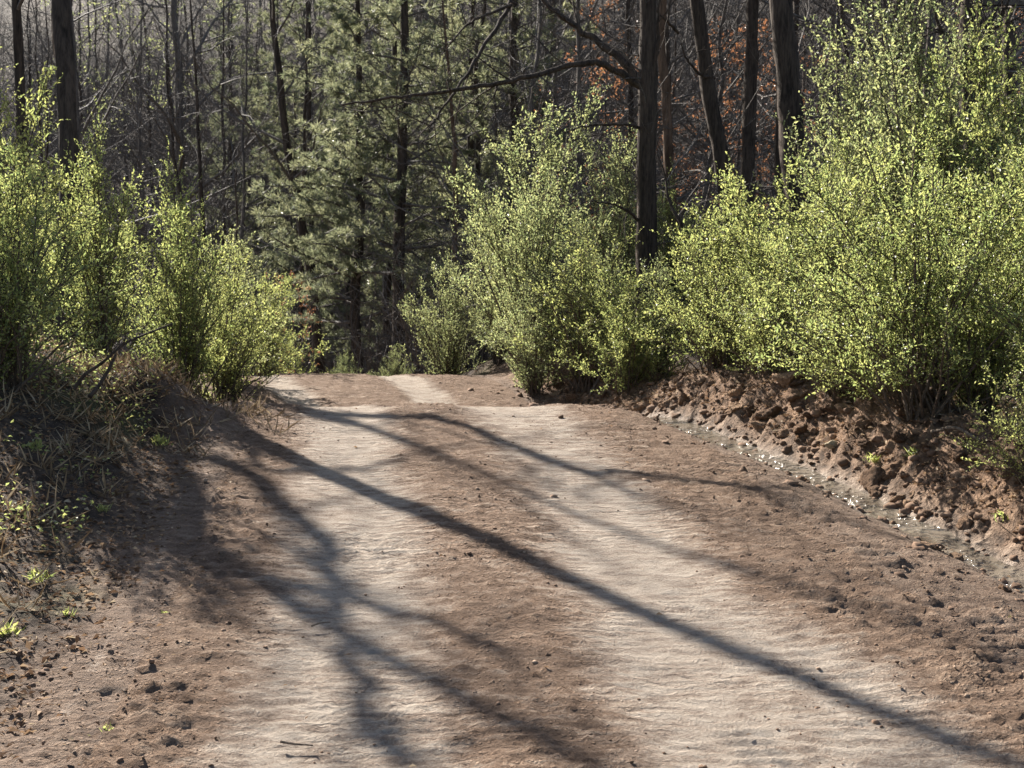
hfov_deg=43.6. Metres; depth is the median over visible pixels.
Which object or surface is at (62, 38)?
bare tree
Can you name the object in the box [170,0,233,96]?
bare tree
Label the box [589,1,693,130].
bare tree
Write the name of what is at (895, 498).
clay clod
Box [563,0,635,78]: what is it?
bare tree
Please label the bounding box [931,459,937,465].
clay clod
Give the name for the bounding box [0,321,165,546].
ground cover
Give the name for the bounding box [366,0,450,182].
bare tree
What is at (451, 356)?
shrub
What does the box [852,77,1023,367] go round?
shrub
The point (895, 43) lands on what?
bare tree
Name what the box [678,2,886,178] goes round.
bare tree
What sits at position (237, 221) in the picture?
dead stem
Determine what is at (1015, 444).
shrub
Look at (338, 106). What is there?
pine tree
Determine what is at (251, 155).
bare tree
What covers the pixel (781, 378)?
clay clod
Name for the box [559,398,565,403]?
clay clod
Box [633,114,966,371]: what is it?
shrub
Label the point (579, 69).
bare tree
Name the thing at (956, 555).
clay clod
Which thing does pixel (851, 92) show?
shrub
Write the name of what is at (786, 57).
bare tree
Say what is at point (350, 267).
pine tree
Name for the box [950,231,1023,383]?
shrub
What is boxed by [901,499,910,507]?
clay clod
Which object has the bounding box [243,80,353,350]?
pine tree
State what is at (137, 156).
leafing tree
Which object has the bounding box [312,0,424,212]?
pine tree
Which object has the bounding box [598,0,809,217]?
bare tree
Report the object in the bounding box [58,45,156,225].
bare tree
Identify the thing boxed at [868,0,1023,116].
bare tree
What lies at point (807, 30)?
bare tree
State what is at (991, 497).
clay clod
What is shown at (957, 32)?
bare tree
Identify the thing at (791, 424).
clay clod
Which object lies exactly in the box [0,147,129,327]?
shrub
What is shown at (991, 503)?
clay clod
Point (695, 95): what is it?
bare tree
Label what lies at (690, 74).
bare tree
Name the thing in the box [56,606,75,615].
weed plant
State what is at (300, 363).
shrub
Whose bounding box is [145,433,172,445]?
weed plant
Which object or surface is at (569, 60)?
beech tree
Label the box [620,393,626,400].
clay clod
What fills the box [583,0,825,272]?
bare tree
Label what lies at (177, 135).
bare tree
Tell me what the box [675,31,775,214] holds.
beech tree
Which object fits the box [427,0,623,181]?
bare tree
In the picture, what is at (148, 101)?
bare tree
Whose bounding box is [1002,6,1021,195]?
bare tree
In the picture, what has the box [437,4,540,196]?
leafing tree
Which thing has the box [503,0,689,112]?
bare tree
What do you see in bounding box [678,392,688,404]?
clay clod
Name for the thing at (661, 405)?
clay clod
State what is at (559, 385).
clay clod
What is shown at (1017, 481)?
clay clod
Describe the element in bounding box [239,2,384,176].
bare tree
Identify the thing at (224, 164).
bare tree
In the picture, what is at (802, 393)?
clay clod
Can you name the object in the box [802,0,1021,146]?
bare tree
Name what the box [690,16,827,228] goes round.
beech tree
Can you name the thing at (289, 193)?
bare tree
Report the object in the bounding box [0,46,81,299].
shrub
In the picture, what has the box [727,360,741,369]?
clay clod
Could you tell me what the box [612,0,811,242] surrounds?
bare tree
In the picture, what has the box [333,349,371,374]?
shrub
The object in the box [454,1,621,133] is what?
bare tree
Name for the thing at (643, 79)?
forked tree
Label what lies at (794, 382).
clay clod
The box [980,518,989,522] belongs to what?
clay clod
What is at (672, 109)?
bare tree
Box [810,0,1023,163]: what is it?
bare tree
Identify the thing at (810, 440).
clay clod
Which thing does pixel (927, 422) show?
clay clod
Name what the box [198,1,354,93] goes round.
bare tree
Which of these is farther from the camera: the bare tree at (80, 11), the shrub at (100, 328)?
the bare tree at (80, 11)
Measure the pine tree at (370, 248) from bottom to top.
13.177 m
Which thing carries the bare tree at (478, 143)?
on the ground at (834, 518)
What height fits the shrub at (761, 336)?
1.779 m
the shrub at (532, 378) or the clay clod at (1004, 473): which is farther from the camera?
the shrub at (532, 378)
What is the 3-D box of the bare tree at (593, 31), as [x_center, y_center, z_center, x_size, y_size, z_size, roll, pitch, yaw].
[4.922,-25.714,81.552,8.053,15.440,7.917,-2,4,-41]
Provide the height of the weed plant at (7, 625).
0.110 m
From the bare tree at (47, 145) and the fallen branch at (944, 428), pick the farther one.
the bare tree at (47, 145)
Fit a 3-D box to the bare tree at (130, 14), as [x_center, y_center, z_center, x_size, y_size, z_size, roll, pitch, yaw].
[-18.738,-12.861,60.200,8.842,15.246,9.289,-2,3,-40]
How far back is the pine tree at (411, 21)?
39.48 m
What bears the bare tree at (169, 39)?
on the ground at (834, 518)
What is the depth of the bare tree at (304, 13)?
50.01 m
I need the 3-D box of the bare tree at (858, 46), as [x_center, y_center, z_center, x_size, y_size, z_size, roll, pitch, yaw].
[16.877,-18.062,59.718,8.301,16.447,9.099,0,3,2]
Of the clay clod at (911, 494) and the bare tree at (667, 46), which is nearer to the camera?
the clay clod at (911, 494)
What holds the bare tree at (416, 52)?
on the ground at (834, 518)
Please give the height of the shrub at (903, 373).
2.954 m
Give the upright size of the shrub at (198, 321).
3.844 m
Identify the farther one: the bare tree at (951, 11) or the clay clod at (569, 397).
the bare tree at (951, 11)
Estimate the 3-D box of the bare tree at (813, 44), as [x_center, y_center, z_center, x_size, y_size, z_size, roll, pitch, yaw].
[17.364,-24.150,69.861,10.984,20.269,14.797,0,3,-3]
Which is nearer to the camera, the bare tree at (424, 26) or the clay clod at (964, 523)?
the clay clod at (964, 523)
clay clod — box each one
[550,390,561,396]
[553,380,563,388]
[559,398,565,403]
[565,393,578,401]
[589,400,597,404]
[599,383,609,388]
[600,391,608,397]
[614,395,620,401]
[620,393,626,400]
[622,395,635,402]
[625,398,640,407]
[632,401,650,410]
[646,371,661,379]
[651,400,660,405]
[658,400,670,408]
[673,372,684,383]
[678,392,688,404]
[708,379,716,384]
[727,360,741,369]
[728,387,746,397]
[729,404,741,411]
[746,406,756,416]
[748,364,757,372]
[749,420,766,431]
[752,405,781,420]
[772,371,802,387]
[776,429,788,436]
[782,388,800,402]
[786,421,795,428]
[789,378,805,386]
[792,422,807,433]
[798,391,807,397]
[802,411,812,419]
[806,436,814,444]
[810,427,817,433]
[819,401,837,414]
[834,403,846,413]
[855,419,870,429]
[855,437,868,446]
[857,466,885,489]
[864,422,872,429]
[867,484,880,497]
[882,459,906,479]
[883,439,895,453]
[889,494,905,501]
[891,431,908,442]
[898,406,905,416]
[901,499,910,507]
[902,430,912,440]
[909,444,922,450]
[909,490,914,497]
[919,390,934,401]
[919,541,944,550]
[921,444,929,449]
[923,419,930,426]
[924,510,933,517]
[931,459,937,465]
[949,552,963,561]
[950,449,965,460]
[955,515,973,530]
[963,422,970,427]
[968,455,978,461]
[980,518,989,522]
[983,499,996,508]
[987,495,995,500]
[988,424,1009,434]
[998,466,1019,479]
[998,584,1011,592]
[1014,479,1022,484]
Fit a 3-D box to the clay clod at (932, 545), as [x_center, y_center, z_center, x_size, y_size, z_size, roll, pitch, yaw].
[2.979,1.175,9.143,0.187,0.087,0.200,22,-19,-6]
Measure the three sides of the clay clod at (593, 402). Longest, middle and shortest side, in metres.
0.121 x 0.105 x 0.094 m
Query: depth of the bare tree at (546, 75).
43.51 m
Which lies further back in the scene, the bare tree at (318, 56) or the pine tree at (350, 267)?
the bare tree at (318, 56)
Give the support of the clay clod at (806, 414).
on the ground at (834, 518)
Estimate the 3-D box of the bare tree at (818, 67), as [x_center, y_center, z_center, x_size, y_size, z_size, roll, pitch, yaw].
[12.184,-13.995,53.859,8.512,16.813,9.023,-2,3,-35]
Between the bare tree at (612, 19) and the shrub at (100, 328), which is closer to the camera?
the shrub at (100, 328)
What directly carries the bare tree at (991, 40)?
on the ground at (834, 518)
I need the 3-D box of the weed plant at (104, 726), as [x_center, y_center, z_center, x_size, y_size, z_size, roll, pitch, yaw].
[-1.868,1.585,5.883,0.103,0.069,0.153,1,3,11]
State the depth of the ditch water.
10.70 m
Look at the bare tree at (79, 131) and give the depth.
39.39 m
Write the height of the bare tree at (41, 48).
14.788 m
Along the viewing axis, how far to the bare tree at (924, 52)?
33.17 m
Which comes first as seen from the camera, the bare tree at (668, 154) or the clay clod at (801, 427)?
the clay clod at (801, 427)
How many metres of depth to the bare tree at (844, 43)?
30.63 m
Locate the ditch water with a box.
[649,417,1023,593]
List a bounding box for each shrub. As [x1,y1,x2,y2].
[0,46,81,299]
[0,136,149,393]
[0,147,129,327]
[17,212,160,351]
[31,97,195,366]
[104,137,265,397]
[147,245,301,402]
[149,221,286,380]
[198,272,330,375]
[256,338,333,374]
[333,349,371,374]
[367,348,414,375]
[389,251,501,374]
[438,71,635,373]
[458,200,531,363]
[469,253,589,397]
[506,213,690,392]
[547,104,691,351]
[549,260,699,394]
[605,250,702,377]
[630,160,710,339]
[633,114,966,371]
[634,198,799,373]
[666,199,838,362]
[671,220,846,379]
[724,84,1023,421]
[751,0,968,336]
[761,251,911,401]
[792,0,1023,351]
[844,0,1023,348]
[850,45,1023,304]
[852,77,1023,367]
[889,250,1023,417]
[940,328,1023,485]
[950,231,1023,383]
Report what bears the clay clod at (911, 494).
on the ground at (834, 518)
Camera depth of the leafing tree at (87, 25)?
74.21 m
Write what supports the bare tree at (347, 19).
on the ground at (834, 518)
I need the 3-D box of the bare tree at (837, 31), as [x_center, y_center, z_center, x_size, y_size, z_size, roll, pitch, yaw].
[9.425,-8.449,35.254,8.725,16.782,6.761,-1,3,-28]
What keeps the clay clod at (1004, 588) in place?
on the ground at (834, 518)
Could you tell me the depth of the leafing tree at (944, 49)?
39.83 m
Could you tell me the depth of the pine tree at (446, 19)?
51.27 m
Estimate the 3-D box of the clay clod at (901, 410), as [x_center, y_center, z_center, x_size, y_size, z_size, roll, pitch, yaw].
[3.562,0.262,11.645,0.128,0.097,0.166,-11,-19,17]
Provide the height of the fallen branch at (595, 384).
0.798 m
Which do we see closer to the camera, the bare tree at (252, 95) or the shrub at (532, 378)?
the shrub at (532, 378)
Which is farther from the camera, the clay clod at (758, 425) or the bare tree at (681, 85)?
the bare tree at (681, 85)
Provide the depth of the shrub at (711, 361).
15.04 m
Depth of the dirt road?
7.49 m
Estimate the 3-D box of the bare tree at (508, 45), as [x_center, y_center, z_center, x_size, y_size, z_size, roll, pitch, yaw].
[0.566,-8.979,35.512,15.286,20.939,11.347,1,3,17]
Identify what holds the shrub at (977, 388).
on the ground at (834, 518)
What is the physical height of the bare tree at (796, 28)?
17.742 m
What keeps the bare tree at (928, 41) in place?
on the ground at (834, 518)
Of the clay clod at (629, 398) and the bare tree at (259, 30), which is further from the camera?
the bare tree at (259, 30)
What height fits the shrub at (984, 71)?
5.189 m
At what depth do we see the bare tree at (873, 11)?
30.40 m
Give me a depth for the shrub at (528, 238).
20.08 m
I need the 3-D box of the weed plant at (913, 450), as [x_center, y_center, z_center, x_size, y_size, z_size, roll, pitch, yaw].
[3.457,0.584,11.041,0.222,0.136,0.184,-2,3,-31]
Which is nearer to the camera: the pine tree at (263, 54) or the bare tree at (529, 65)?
the bare tree at (529, 65)
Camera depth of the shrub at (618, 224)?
22.12 m
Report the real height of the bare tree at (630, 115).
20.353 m
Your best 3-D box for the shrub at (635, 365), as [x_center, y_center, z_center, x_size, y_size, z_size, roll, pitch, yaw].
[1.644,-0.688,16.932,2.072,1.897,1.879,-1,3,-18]
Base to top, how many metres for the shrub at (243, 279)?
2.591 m
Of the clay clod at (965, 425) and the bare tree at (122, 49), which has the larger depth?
the bare tree at (122, 49)
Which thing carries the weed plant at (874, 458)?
on the ground at (834, 518)
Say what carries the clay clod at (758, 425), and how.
on the ground at (834, 518)
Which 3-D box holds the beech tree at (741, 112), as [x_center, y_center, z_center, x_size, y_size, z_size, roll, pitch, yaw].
[6.479,-4.670,33.030,3.982,9.779,3.661,0,3,0]
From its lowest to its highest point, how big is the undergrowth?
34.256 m
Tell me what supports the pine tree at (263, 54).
on the ground at (834, 518)
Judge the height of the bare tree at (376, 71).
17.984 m
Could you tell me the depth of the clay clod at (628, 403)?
16.15 m
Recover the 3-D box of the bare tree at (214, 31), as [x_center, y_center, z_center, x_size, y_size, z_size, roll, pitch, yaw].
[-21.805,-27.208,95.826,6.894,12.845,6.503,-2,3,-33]
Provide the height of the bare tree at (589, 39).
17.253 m
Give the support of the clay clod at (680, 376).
on the ground at (834, 518)
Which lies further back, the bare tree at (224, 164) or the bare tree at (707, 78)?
the bare tree at (224, 164)
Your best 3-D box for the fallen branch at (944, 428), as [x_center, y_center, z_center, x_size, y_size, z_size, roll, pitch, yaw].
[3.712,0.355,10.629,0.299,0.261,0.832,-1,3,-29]
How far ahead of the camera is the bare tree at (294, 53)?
69.24 m
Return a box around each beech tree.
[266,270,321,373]
[520,50,619,240]
[522,0,659,245]
[593,56,698,267]
[636,61,767,252]
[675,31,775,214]
[683,19,817,231]
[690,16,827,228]
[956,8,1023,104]
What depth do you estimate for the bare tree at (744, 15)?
71.92 m
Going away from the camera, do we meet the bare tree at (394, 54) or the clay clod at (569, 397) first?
the clay clod at (569, 397)
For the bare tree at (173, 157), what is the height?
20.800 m
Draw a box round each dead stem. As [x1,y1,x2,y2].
[218,159,244,371]
[657,154,711,318]
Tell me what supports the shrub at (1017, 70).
on the ground at (834, 518)
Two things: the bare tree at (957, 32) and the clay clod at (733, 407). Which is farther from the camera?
the bare tree at (957, 32)
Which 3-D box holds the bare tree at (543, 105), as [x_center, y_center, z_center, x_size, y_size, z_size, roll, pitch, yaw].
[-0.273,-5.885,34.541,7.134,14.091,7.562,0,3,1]
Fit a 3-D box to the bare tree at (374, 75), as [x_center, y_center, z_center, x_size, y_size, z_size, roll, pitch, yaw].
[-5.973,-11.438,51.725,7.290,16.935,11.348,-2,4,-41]
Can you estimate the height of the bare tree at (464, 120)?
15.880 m
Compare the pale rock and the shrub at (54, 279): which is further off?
the shrub at (54, 279)
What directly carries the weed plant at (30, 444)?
on the ground at (834, 518)
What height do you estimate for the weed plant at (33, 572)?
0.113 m
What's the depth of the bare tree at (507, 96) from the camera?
50.16 m
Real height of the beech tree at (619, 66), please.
9.779 m
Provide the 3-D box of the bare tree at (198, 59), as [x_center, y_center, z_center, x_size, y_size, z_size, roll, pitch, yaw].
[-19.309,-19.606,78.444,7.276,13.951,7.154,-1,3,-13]
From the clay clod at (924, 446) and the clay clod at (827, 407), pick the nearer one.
the clay clod at (924, 446)
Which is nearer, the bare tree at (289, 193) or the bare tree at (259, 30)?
the bare tree at (289, 193)
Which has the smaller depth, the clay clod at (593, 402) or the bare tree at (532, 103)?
the clay clod at (593, 402)
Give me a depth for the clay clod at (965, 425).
10.92 m
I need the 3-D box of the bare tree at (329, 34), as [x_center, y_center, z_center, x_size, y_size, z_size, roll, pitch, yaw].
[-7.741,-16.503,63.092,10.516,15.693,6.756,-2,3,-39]
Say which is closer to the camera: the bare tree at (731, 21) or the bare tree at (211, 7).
the bare tree at (211, 7)
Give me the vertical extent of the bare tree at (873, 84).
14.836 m
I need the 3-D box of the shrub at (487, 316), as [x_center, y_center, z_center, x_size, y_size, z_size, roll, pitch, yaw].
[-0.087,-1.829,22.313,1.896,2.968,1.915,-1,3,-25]
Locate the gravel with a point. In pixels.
(916, 508)
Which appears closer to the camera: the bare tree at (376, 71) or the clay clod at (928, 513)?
the clay clod at (928, 513)
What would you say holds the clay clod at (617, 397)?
on the ground at (834, 518)
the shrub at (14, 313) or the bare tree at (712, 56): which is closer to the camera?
the shrub at (14, 313)
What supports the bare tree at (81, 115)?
on the ground at (834, 518)
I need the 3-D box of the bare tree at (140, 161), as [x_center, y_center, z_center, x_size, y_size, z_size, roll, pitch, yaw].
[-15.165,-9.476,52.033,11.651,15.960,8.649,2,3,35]
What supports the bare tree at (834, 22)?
on the ground at (834, 518)
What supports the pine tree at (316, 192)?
on the ground at (834, 518)
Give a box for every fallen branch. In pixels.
[72,307,172,390]
[88,347,116,397]
[589,354,610,395]
[930,416,1005,441]
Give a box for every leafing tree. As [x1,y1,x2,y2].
[30,0,207,259]
[34,0,164,175]
[202,0,301,184]
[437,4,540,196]
[812,1,941,180]
[875,0,990,128]
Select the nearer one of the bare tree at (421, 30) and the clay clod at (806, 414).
the clay clod at (806, 414)
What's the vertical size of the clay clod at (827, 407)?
0.167 m
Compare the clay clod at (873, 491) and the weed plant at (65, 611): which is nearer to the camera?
the weed plant at (65, 611)
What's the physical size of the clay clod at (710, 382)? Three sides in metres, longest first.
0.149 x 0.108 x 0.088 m
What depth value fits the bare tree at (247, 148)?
50.14 m
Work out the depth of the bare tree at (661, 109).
37.55 m
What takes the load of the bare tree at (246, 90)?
on the ground at (834, 518)
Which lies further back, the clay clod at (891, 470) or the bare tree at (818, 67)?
the bare tree at (818, 67)
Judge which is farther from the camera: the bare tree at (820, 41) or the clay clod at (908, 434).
the bare tree at (820, 41)
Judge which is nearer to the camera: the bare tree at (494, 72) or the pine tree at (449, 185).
the pine tree at (449, 185)
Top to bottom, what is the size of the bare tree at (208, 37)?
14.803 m
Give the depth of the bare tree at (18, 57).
24.77 m
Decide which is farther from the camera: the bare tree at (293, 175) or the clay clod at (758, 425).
the bare tree at (293, 175)
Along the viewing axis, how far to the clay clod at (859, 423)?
11.87 m
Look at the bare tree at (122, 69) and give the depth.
74.56 m
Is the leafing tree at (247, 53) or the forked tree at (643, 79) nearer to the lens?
the forked tree at (643, 79)
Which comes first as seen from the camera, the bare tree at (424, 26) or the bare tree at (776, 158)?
the bare tree at (776, 158)
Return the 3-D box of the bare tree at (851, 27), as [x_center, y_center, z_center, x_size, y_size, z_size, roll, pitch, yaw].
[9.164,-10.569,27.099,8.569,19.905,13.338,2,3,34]
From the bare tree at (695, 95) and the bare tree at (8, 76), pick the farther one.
the bare tree at (8, 76)
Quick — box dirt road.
[81,372,1023,767]
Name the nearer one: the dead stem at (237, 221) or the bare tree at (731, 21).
the dead stem at (237, 221)
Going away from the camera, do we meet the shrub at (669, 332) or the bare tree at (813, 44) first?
the shrub at (669, 332)
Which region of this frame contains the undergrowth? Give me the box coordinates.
[0,0,1023,375]
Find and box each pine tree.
[163,0,288,279]
[217,0,341,329]
[242,0,411,373]
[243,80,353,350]
[247,0,474,373]
[251,0,512,373]
[279,71,416,373]
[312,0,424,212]
[321,0,501,368]
[342,22,469,319]
[374,0,625,283]
[389,0,503,234]
[392,0,567,359]
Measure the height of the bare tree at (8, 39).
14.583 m
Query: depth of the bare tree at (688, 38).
65.32 m
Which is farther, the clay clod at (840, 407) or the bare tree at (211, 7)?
the bare tree at (211, 7)
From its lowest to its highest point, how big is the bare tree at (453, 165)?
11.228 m
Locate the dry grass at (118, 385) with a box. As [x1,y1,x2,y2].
[0,325,1023,653]
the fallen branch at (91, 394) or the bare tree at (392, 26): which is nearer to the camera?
the fallen branch at (91, 394)
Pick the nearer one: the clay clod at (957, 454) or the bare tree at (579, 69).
the clay clod at (957, 454)
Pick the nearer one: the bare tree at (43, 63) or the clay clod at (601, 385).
the clay clod at (601, 385)
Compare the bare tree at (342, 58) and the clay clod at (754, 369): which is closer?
the clay clod at (754, 369)
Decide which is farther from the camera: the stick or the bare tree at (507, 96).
the bare tree at (507, 96)
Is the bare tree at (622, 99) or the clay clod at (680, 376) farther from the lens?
the bare tree at (622, 99)
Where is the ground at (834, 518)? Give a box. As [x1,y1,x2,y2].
[0,0,1023,767]
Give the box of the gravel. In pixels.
[0,356,1023,767]
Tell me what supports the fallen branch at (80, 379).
on the ground at (834, 518)
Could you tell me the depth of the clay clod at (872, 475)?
11.13 m
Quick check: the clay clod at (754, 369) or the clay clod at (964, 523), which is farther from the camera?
the clay clod at (754, 369)
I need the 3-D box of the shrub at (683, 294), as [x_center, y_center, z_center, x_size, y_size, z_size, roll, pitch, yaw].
[3.268,-1.300,17.849,2.635,2.684,2.705,-1,3,-19]
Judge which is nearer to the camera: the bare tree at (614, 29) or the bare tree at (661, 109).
the bare tree at (661, 109)
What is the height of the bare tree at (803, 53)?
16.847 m
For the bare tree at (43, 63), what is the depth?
77.22 m
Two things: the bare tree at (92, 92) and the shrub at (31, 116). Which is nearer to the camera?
the shrub at (31, 116)
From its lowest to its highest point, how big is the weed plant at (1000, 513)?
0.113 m
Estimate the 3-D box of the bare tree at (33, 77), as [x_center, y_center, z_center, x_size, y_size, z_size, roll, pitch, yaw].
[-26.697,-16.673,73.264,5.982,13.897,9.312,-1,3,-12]
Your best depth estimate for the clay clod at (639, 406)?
15.71 m
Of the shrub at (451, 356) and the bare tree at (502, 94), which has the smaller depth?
the shrub at (451, 356)
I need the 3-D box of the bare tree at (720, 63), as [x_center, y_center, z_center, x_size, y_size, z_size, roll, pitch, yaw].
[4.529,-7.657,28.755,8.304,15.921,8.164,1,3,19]
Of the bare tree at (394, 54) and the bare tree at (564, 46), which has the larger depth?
the bare tree at (564, 46)
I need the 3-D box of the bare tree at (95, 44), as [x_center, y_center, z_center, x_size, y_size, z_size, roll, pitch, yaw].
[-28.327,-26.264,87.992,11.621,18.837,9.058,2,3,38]
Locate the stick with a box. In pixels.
[280,740,312,745]
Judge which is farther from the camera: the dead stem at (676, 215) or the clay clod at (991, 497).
the dead stem at (676, 215)
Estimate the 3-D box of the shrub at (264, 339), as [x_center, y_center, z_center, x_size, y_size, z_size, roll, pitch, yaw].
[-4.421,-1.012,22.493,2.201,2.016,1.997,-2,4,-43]
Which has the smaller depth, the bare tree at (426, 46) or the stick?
the stick
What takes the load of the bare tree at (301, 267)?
on the ground at (834, 518)
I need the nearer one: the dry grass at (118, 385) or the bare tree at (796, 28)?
the dry grass at (118, 385)
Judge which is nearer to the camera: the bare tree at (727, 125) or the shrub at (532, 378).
the shrub at (532, 378)
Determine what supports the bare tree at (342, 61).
on the ground at (834, 518)
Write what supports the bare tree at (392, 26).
on the ground at (834, 518)
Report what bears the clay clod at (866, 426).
on the ground at (834, 518)
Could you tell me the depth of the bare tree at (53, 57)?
71.30 m
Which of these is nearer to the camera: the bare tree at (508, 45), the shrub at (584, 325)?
the shrub at (584, 325)
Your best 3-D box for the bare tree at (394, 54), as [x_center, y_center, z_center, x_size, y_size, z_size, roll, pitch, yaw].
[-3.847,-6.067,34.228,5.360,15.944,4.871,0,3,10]
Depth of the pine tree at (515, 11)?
32.41 m
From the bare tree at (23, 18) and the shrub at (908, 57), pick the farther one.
the bare tree at (23, 18)
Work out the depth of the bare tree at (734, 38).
71.10 m
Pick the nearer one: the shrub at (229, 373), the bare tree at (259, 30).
the shrub at (229, 373)
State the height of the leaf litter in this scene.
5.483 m
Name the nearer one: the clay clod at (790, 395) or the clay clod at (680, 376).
the clay clod at (790, 395)
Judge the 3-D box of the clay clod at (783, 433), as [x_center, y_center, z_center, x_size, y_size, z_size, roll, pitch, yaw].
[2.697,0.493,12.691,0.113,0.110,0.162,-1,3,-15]
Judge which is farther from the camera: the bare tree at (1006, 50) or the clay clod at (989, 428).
the bare tree at (1006, 50)
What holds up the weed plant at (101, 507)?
on the ground at (834, 518)
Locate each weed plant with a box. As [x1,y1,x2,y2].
[0,618,25,636]
[21,439,48,450]
[22,567,54,582]
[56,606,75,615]
[94,503,112,511]
[100,723,113,731]
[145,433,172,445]
[862,452,879,462]
[902,446,917,456]
[993,508,1008,521]
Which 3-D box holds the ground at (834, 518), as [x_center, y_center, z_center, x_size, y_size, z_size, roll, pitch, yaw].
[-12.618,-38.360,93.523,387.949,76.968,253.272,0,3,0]
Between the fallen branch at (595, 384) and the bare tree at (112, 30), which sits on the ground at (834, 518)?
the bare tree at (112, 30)
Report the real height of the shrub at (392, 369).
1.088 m
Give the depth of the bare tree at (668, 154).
22.73 m
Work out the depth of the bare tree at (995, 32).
54.22 m
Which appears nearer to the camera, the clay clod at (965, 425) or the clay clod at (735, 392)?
the clay clod at (965, 425)
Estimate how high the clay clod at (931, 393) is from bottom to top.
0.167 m
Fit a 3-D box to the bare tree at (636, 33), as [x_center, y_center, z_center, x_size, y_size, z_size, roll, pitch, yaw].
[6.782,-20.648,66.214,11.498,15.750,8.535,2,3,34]
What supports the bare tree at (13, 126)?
on the ground at (834, 518)
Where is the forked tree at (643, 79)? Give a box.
[325,0,709,349]
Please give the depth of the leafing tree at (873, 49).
43.96 m
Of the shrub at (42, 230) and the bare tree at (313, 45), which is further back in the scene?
the bare tree at (313, 45)
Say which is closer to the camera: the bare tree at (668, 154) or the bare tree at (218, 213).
the bare tree at (668, 154)
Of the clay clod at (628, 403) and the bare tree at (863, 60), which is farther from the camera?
the bare tree at (863, 60)
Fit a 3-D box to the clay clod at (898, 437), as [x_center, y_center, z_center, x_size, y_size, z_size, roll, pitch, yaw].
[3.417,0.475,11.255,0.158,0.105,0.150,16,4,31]
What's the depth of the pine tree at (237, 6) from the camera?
55.37 m
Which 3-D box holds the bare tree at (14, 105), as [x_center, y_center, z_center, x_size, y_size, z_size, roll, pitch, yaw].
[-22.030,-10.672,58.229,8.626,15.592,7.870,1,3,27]
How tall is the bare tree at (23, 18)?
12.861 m
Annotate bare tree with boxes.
[0,0,49,111]
[0,0,101,234]
[0,0,108,240]
[0,0,111,182]
[0,0,133,244]
[0,0,138,285]
[0,0,167,260]
[0,0,190,182]
[0,0,296,251]
[0,8,32,74]
[0,54,55,203]
[2,4,100,230]
[3,0,159,287]
[3,0,162,111]
[3,3,88,203]
[12,0,30,278]
[26,0,160,105]
[40,0,323,330]
[42,0,272,333]
[45,0,372,372]
[51,0,84,356]
[52,2,215,229]
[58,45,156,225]
[72,0,155,119]
[77,0,207,146]
[77,0,225,185]
[78,0,226,208]
[79,0,287,291]
[81,0,204,190]
[85,0,334,303]
[85,0,342,230]
[88,0,297,364]
[109,0,369,373]
[114,0,382,367]
[125,0,210,108]
[125,0,287,174]
[135,0,325,272]
[144,0,301,115]
[145,0,342,241]
[154,0,240,163]
[155,2,285,265]
[162,0,263,130]
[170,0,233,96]
[178,4,255,75]
[183,0,315,225]
[196,0,431,291]
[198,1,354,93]
[203,0,395,371]
[210,3,378,338]
[216,0,322,140]
[217,1,364,116]
[218,0,374,123]
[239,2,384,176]
[247,0,455,297]
[248,0,390,172]
[255,0,465,374]
[258,1,508,213]
[263,4,363,102]
[278,0,562,374]
[280,0,429,56]
[289,4,400,116]
[295,0,775,287]
[300,4,400,113]
[303,0,528,233]
[314,0,467,71]
[314,0,539,330]
[315,1,499,187]
[323,0,726,371]
[323,0,774,346]
[329,1,538,115]
[333,0,576,289]
[336,0,812,288]
[342,0,519,372]
[343,0,709,263]
[355,3,493,148]
[364,0,521,121]
[365,0,699,299]
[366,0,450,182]
[370,0,615,337]
[413,0,639,174]
[425,2,661,187]
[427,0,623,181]
[453,1,605,172]
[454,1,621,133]
[456,1,588,179]
[466,0,806,256]
[489,0,847,253]
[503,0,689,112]
[519,0,585,81]
[520,0,620,94]
[522,0,672,131]
[532,0,851,238]
[542,0,882,295]
[544,0,636,78]
[558,0,712,265]
[561,2,638,80]
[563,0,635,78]
[564,1,760,248]
[567,0,740,123]
[569,0,744,157]
[576,0,891,247]
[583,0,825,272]
[584,1,633,101]
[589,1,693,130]
[598,0,774,222]
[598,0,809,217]
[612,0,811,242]
[625,0,740,113]
[625,0,762,230]
[657,0,914,231]
[658,0,686,339]
[662,0,904,210]
[665,0,744,127]
[672,1,824,79]
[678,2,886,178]
[681,0,753,323]
[705,0,1023,171]
[706,0,983,241]
[717,0,765,96]
[718,0,767,41]
[721,0,890,192]
[725,0,985,127]
[727,0,1019,181]
[739,0,758,256]
[740,0,854,119]
[756,0,1022,224]
[761,0,866,167]
[763,0,1023,197]
[764,1,946,179]
[764,2,843,111]
[766,0,862,68]
[766,0,1022,142]
[769,0,821,297]
[774,74,785,256]
[799,0,1021,176]
[800,0,958,118]
[800,0,1021,163]
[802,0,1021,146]
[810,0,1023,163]
[823,0,904,210]
[824,0,924,112]
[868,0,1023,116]
[870,0,1021,158]
[924,2,996,77]
[935,0,1023,148]
[950,6,1023,88]
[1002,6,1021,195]
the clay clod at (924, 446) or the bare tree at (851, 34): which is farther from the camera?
the bare tree at (851, 34)
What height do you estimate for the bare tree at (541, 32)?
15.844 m
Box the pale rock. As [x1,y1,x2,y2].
[824,440,837,448]
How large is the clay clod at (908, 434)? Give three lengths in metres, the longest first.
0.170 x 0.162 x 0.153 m
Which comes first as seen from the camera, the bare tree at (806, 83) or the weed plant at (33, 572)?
the weed plant at (33, 572)
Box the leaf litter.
[0,338,1023,766]
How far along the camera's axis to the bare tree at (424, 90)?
51.41 m

